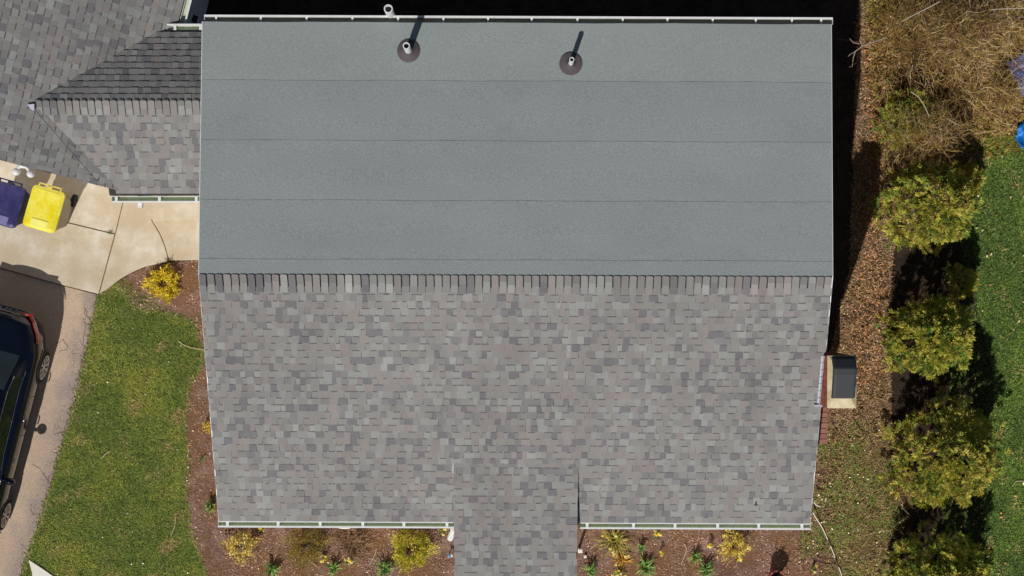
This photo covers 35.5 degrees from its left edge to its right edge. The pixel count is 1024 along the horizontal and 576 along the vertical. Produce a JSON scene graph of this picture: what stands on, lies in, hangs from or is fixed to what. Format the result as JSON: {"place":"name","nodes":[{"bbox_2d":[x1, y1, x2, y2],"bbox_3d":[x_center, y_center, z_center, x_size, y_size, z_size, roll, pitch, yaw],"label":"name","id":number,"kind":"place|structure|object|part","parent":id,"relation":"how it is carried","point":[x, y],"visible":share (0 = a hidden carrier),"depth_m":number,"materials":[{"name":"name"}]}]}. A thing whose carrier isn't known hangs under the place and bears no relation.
{"place":"outdoors","nodes":[
{"label":"outdoors","id":0,"kind":"place"},
{"bbox_2d":[0,268,98,575],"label":"driveway","id":1,"kind":"structure","parent":0,"point":[56,310],"depth_m":32.79,"materials":[{"name":"concrete"}]},
{"bbox_2d":[0,305,49,533],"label":"parked car","id":2,"kind":"object","parent":1,"relation":"on","point":[24,359],"visible":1,"depth_m":31.82,"materials":[{"name":"blue paint"}]},
{"bbox_3d":[-10.430,1.524,31.559,1.215,0.291,0.700,15,90,0],"label":"rear window","id":3,"kind":"part","parent":2,"relation":"part of","materials":[{"name":"black glass"}]},
{"bbox_3d":[-10.014,2.717,31.618,0.163,0.426,2.003,13,90,0],"label":"side window","id":4,"kind":"part","parent":2,"relation":"part of","materials":[{"name":"black glass"}]},
{"bbox_2d":[10,296,93,574],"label":"driveway edge leaves","id":5,"kind":"object","parent":1,"relation":"on","point":[55,437],"visible":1,"depth_m":32.77,"materials":[{"name":"brown plant"}]},
{"bbox_2d":[22,308,86,548],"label":"crack lines","id":6,"kind":"object","parent":1,"relation":"on","point":[71,407],"visible":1,"depth_m":32.78,"materials":[{"name":"concrete"}]},
{"bbox_2d":[19,283,206,575],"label":"lawn","id":7,"kind":"structure","parent":0,"point":[111,444],"depth_m":32.79,"materials":[{"name":"plant"}]},
{"bbox_2d":[4,0,857,350],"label":"ground","id":8,"kind":"structure","parent":0,"point":[844,16],"depth_m":32.80,"materials":[{"name":"soil"}]},
{"bbox_2d":[0,160,198,575],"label":"walkway","id":9,"kind":"structure","parent":8,"relation":"on","point":[83,249],"depth_m":32.75,"materials":[{"name":"concrete"}]},
{"bbox_2d":[0,177,29,227],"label":"wheeled bin","id":10,"kind":"object","parent":9,"relation":"on","point":[14,199],"visible":0.83,"depth_m":31.63,"materials":[{"name":"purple plastic"}]},
{"bbox_2d":[23,182,77,232],"bbox_3d":[-9.258,-1.596,32.184,0.678,1.140,0.914,16,90,0],"label":"wheeled bin","id":11,"kind":"object","parent":9,"relation":"on","point":[48,208],"visible":1,"depth_m":31.64,"materials":[{"name":"yellow plastic"}]},
{"bbox_2d":[0,0,208,190],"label":"garage","id":12,"kind":"structure","parent":8,"relation":"on","point":[46,46],"depth_m":29.71,"materials":[{"name":"grey"}]},
{"bbox_2d":[34,24,201,207],"bbox_3d":[-7.169,-3.275,31.182,3.552,3.236,3.479,0,90,0],"label":"breezeway","id":13,"kind":"object","parent":8,"relation":"on","point":[137,106],"visible":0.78,"depth_m":29.91,"materials":[{"name":"grey"}]},
{"bbox_2d":[105,260,820,575],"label":"mulch bed","id":14,"kind":"object","parent":8,"relation":"on","point":[209,548],"visible":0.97,"depth_m":32.78,"materials":[{"name":"brown wood"}]},
{"bbox_2d":[107,277,198,372],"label":"bed edge grass","id":15,"kind":"structure","parent":14,"relation":"on","point":[127,308],"depth_m":32.78,"materials":[{"name":"green plant"}]},
{"bbox_2d":[141,262,180,305],"bbox_3d":[-7.106,-0.124,32.586,0.841,0.478,0.777,35,90,0],"label":"flowering shrub","id":16,"kind":"object","parent":14,"relation":"on","point":[155,281],"visible":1,"depth_m":32.56,"materials":[{"name":"yellow plant"}]},
{"bbox_2d":[198,419,210,433],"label":"shrub","id":17,"kind":"object","parent":14,"relation":"on","point":[208,424],"visible":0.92,"depth_m":32.64,"materials":[{"name":"yellow plant"}]},
{"bbox_2d":[202,499,215,512],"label":"strap leaf plant","id":18,"kind":"object","parent":14,"relation":"on","point":[210,506],"visible":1,"depth_m":32.62,"materials":[{"name":"green plant"}]},
{"bbox_2d":[220,529,259,566],"bbox_3d":[-5.489,5.233,32.491,0.735,0.596,0.726,45,90,0],"label":"shrub","id":19,"kind":"object","parent":14,"relation":"on","point":[249,548],"visible":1,"depth_m":32.50,"materials":[{"name":"yellow plant"}]},
{"bbox_2d":[263,561,282,575],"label":"strap leaf plant","id":20,"kind":"object","parent":14,"relation":"on","point":[271,569],"visible":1,"depth_m":32.64,"materials":[{"name":"green plant"}]},
{"bbox_2d":[279,528,331,572],"bbox_3d":[-4.227,5.215,32.505,0.996,0.735,1.019,36,90,0],"label":"shrub","id":21,"kind":"object","parent":14,"relation":"on","point":[296,548],"visible":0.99,"depth_m":32.43,"materials":[{"name":"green plant"}]},
{"bbox_2d":[324,561,343,575],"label":"strap leaf plant","id":22,"kind":"object","parent":14,"relation":"on","point":[334,568],"visible":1,"depth_m":32.64,"materials":[{"name":"green plant"}]},
{"bbox_2d":[343,557,354,569],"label":"daffodil plant","id":23,"kind":"object","parent":14,"relation":"on","point":[350,561],"visible":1,"depth_m":32.62,"materials":[{"name":"yellow plant"}]},
{"bbox_2d":[332,528,376,570],"bbox_3d":[-3.268,5.231,32.681,0.998,0.604,0.992,-23,90,0],"label":"dead perennial","id":24,"kind":"object","parent":14,"relation":"on","point":[359,539],"visible":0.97,"depth_m":32.66,"materials":[{"name":"brown plant"}]},
{"bbox_2d":[373,558,394,575],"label":"strap leaf plant","id":25,"kind":"object","parent":14,"relation":"on","point":[385,571],"visible":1,"depth_m":32.63,"materials":[{"name":"green plant"}]},
{"bbox_2d":[386,528,439,574],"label":"shrub","id":26,"kind":"object","parent":14,"relation":"on","point":[399,550],"visible":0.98,"depth_m":32.36,"materials":[{"name":"yellow plant"}]},
{"bbox_2d":[439,528,446,535],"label":"daffodil plant","id":27,"kind":"object","parent":14,"relation":"on","point":[443,530],"visible":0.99,"depth_m":32.63,"materials":[{"name":"yellow plant"}]},
{"bbox_2d":[126,266,818,575],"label":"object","id":28,"kind":"object","parent":14,"relation":"on","point":[438,529],"visible":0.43,"depth_m":32.77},
{"bbox_2d":[144,275,818,575],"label":"bed weeds","id":29,"kind":"object","parent":14,"relation":"on","point":[438,530],"visible":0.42,"depth_m":32.77,"materials":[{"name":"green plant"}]},
{"bbox_2d":[582,560,596,575],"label":"strap leaf plant","id":30,"kind":"object","parent":14,"relation":"on","point":[590,570],"visible":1,"depth_m":32.62,"materials":[{"name":"green plant"}]},
{"bbox_2d":[591,529,635,559],"bbox_3d":[2.101,5.186,32.604,0.954,0.362,0.825,34,90,0],"label":"perennial clump","id":31,"kind":"object","parent":14,"relation":"on","point":[616,540],"visible":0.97,"depth_m":32.57,"materials":[{"name":"yellow plant"}]},
{"bbox_2d":[611,568,626,575],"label":"daffodil plant","id":32,"kind":"object","parent":14,"relation":"on","point":[618,573],"visible":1,"depth_m":32.62,"materials":[{"name":"yellow plant"}]},
{"bbox_2d":[607,551,634,571],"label":"perennial clump","id":33,"kind":"object","parent":14,"relation":"on","point":[622,560],"visible":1,"depth_m":32.69,"materials":[{"name":"yellow plant"}]},
{"bbox_2d":[636,543,645,554],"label":"strap leaf plant","id":34,"kind":"object","parent":14,"relation":"on","point":[641,547],"visible":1,"depth_m":32.63,"materials":[{"name":"green plant"}]},
{"bbox_2d":[637,556,656,575],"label":"strap leaf plant","id":35,"kind":"object","parent":14,"relation":"on","point":[645,567],"visible":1,"depth_m":32.63,"materials":[{"name":"green plant"}]},
{"bbox_2d":[654,530,661,541],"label":"daffodil plant","id":36,"kind":"object","parent":14,"relation":"on","point":[657,534],"visible":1,"depth_m":32.62,"materials":[{"name":"yellow plant"}]},
{"bbox_2d":[689,551,701,564],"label":"strap leaf plant","id":37,"kind":"object","parent":14,"relation":"on","point":[695,556],"visible":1,"depth_m":32.63,"materials":[{"name":"green plant"}]},
{"bbox_2d":[698,561,715,575],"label":"strap leaf plant","id":38,"kind":"object","parent":14,"relation":"on","point":[704,569],"visible":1,"depth_m":32.62,"materials":[{"name":"green plant"}]},
{"bbox_2d":[717,530,754,563],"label":"shrub","id":39,"kind":"object","parent":14,"relation":"on","point":[724,550],"visible":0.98,"depth_m":32.51,"materials":[{"name":"yellow plant"}]},
{"bbox_2d":[766,567,786,575],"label":"plant pot","id":40,"kind":"object","parent":14,"relation":"on","point":[776,572],"visible":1,"depth_m":32.41,"materials":[{"name":"red ceramic"}]},
{"bbox_2d":[198,4,856,575],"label":"house","id":41,"kind":"structure","parent":8,"relation":"on","point":[512,294],"depth_m":28.50,"materials":[{"name":"white"}]},
{"bbox_2d":[447,528,453,540],"bbox_3d":[-1.219,4.929,32.311,0.144,0.853,0.499,12,90,0],"label":"downspout spout","id":42,"kind":"object","parent":41,"relation":"attached to","point":[450,536],"visible":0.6,"depth_m":32.47,"materials":[{"name":"white paint"}]},
{"bbox_2d":[797,419,906,575],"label":"thin turf","id":43,"kind":"structure","parent":8,"relation":"on","point":[886,457],"depth_m":32.79,"materials":[{"name":"green plant"}]},
{"bbox_2d":[812,512,841,575],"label":"cable","id":44,"kind":"object","parent":43,"relation":"on","point":[828,542],"visible":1,"depth_m":32.73,"materials":[{"name":"white plastic"}]},
{"bbox_2d":[813,430,899,571],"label":"pale petals","id":45,"kind":"object","parent":43,"relation":"on","point":[839,514],"visible":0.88,"depth_m":32.74,"materials":[{"name":"plant"}]},
{"bbox_2d":[827,0,1023,442],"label":"leaf litter ground","id":46,"kind":"structure","parent":0,"point":[886,240],"depth_m":32.79,"materials":[{"name":"brown plant"}]},
{"bbox_2d":[830,21,904,446],"bbox_3d":[7.295,-1.120,32.749,1.395,0.062,8.786,3,90,0],"label":"dry straw","id":47,"kind":"object","parent":46,"relation":"on","point":[876,295],"visible":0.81,"depth_m":32.76,"materials":[{"name":"brown plant"}]},
{"bbox_2d":[852,19,900,399],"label":"rust leaf litter","id":48,"kind":"object","parent":46,"relation":"on","point":[879,185],"visible":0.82,"depth_m":32.76,"materials":[{"name":"brown plant"}]},
{"bbox_2d":[874,0,950,53],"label":"bare shrub","id":49,"kind":"object","parent":46,"relation":"on","point":[900,9],"visible":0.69,"depth_m":32.34,"materials":[{"name":"brown plant"}]},
{"bbox_2d":[870,83,956,154],"bbox_3d":[8.170,-3.419,32.136,1.792,1.396,1.511,0,90,0],"label":"evergreen tree","id":50,"kind":"object","parent":46,"relation":"on","point":[920,93],"visible":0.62,"depth_m":32.01,"materials":[{"name":"green plant"}]},
{"bbox_2d":[867,158,984,256],"bbox_3d":[8.294,-1.603,31.575,2.300,2.456,1.984,0,90,0],"label":"evergreen tree","id":51,"kind":"object","parent":46,"relation":"on","point":[959,194],"visible":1,"depth_m":31.28,"materials":[{"name":"green plant"}]},
{"bbox_2d":[863,72,1000,191],"bbox_3d":[8.306,-3.094,31.808,2.328,2.326,2.771,43,90,0],"label":"bare shrub","id":52,"kind":"object","parent":46,"relation":"on","point":[937,144],"visible":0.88,"depth_m":31.54,"materials":[{"name":"brown plant"}]},
{"bbox_2d":[911,91,928,115],"bbox_3d":[7.877,-3.560,30.800,0.076,0.017,0.593,-36,90,0],"label":"stick","id":53,"kind":"object","parent":52,"relation":"on","point":[921,101],"visible":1,"depth_m":30.79,"materials":[{"name":"grey wood"}]},
{"bbox_2d":[841,0,1023,132],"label":"bare shrub","id":54,"kind":"object","parent":46,"relation":"on","point":[958,45],"visible":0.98,"depth_m":31.37,"materials":[{"name":"brown plant"}]},
{"bbox_2d":[849,36,885,66],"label":"branch","id":55,"kind":"object","parent":54,"relation":"attached to","point":[862,46],"visible":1,"depth_m":30.54,"materials":[{"name":"grey plant"}]},
{"bbox_2d":[901,1,939,21],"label":"stick","id":56,"kind":"object","parent":54,"relation":"on","point":[920,11],"visible":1,"depth_m":30.29,"materials":[{"name":"grey wood"}]},
{"bbox_2d":[888,231,993,575],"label":"needle duff","id":57,"kind":"object","parent":46,"relation":"on","point":[917,273],"visible":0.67,"depth_m":32.78,"materials":[{"name":"brown plant"}]},
{"bbox_2d":[870,454,921,507],"bbox_3d":[7.868,3.986,32.563,1.364,0.956,1.136,44,90,0],"label":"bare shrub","id":58,"kind":"object","parent":57,"relation":"on","point":[907,494],"visible":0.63,"depth_m":32.56,"materials":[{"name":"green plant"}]},
{"bbox_2d":[874,291,977,382],"bbox_3d":[8.332,0.979,31.478,1.978,2.657,1.881,0,90,0],"label":"evergreen tree","id":59,"kind":"object","parent":57,"relation":"on","point":[958,322],"visible":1,"depth_m":31.12,"materials":[{"name":"green plant"}]},
{"bbox_2d":[884,519,994,575],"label":"evergreen tree","id":60,"kind":"object","parent":57,"relation":"on","point":[971,561],"visible":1,"depth_m":31.70,"materials":[{"name":"green plant"}]},
{"bbox_2d":[877,386,1009,512],"bbox_3d":[8.528,3.283,31.474,2.349,2.665,2.510,32,90,0],"label":"evergreen tree","id":61,"kind":"object","parent":57,"relation":"on","point":[980,453],"visible":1,"depth_m":31.17,"materials":[{"name":"green plant"}]},
{"bbox_2d":[941,262,980,299],"bbox_3d":[9.118,-0.146,32.319,0.750,0.971,0.817,0,90,0],"label":"evergreen seedling","id":62,"kind":"object","parent":57,"relation":"on","point":[971,276],"visible":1,"depth_m":32.23,"materials":[{"name":"green plant"}]},
{"bbox_2d":[865,0,1023,164],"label":"brush grass","id":63,"kind":"structure","parent":46,"relation":"on","point":[971,133],"depth_m":32.77,"materials":[{"name":"brown plant"}]},
{"bbox_2d":[1005,54,1023,96],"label":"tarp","id":64,"kind":"object","parent":63,"relation":"on","point":[1019,73],"visible":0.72,"depth_m":32.72,"materials":[{"name":"plastic"}]},
{"bbox_2d":[1015,121,1023,147],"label":"tarp","id":65,"kind":"object","parent":63,"relation":"on","point":[1019,137],"visible":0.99,"depth_m":32.68,"materials":[{"name":"blue plastic"}]},
{"bbox_2d":[952,158,987,194],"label":"evergreen seedling","id":66,"kind":"object","parent":46,"relation":"on","point":[973,168],"visible":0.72,"depth_m":32.28,"materials":[{"name":"green plant"}]},
{"bbox_2d":[937,0,1023,89],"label":"bare shrub","id":67,"kind":"object","parent":46,"relation":"on","point":[1007,14],"visible":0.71,"depth_m":31.91,"materials":[{"name":"brown plant"}]},
{"bbox_2d":[991,8,1023,9],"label":"stick","id":68,"kind":"object","parent":67,"relation":"on","point":[1007,8],"visible":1,"depth_m":30.99,"materials":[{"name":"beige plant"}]},
{"bbox_2d":[949,42,1023,135],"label":"bare shrub","id":69,"kind":"object","parent":46,"relation":"on","point":[1000,91],"visible":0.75,"depth_m":32.37,"materials":[{"name":"brown plant"}]},
{"bbox_2d":[935,134,1023,575],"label":"side lawn","id":70,"kind":"structure","parent":0,"point":[1020,258],"depth_m":32.79,"materials":[{"name":"green plant"}]},
{"bbox_2d":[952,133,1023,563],"bbox_3d":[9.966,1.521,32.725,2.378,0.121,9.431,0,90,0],"label":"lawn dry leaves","id":71,"kind":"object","parent":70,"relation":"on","point":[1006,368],"visible":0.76,"depth_m":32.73,"materials":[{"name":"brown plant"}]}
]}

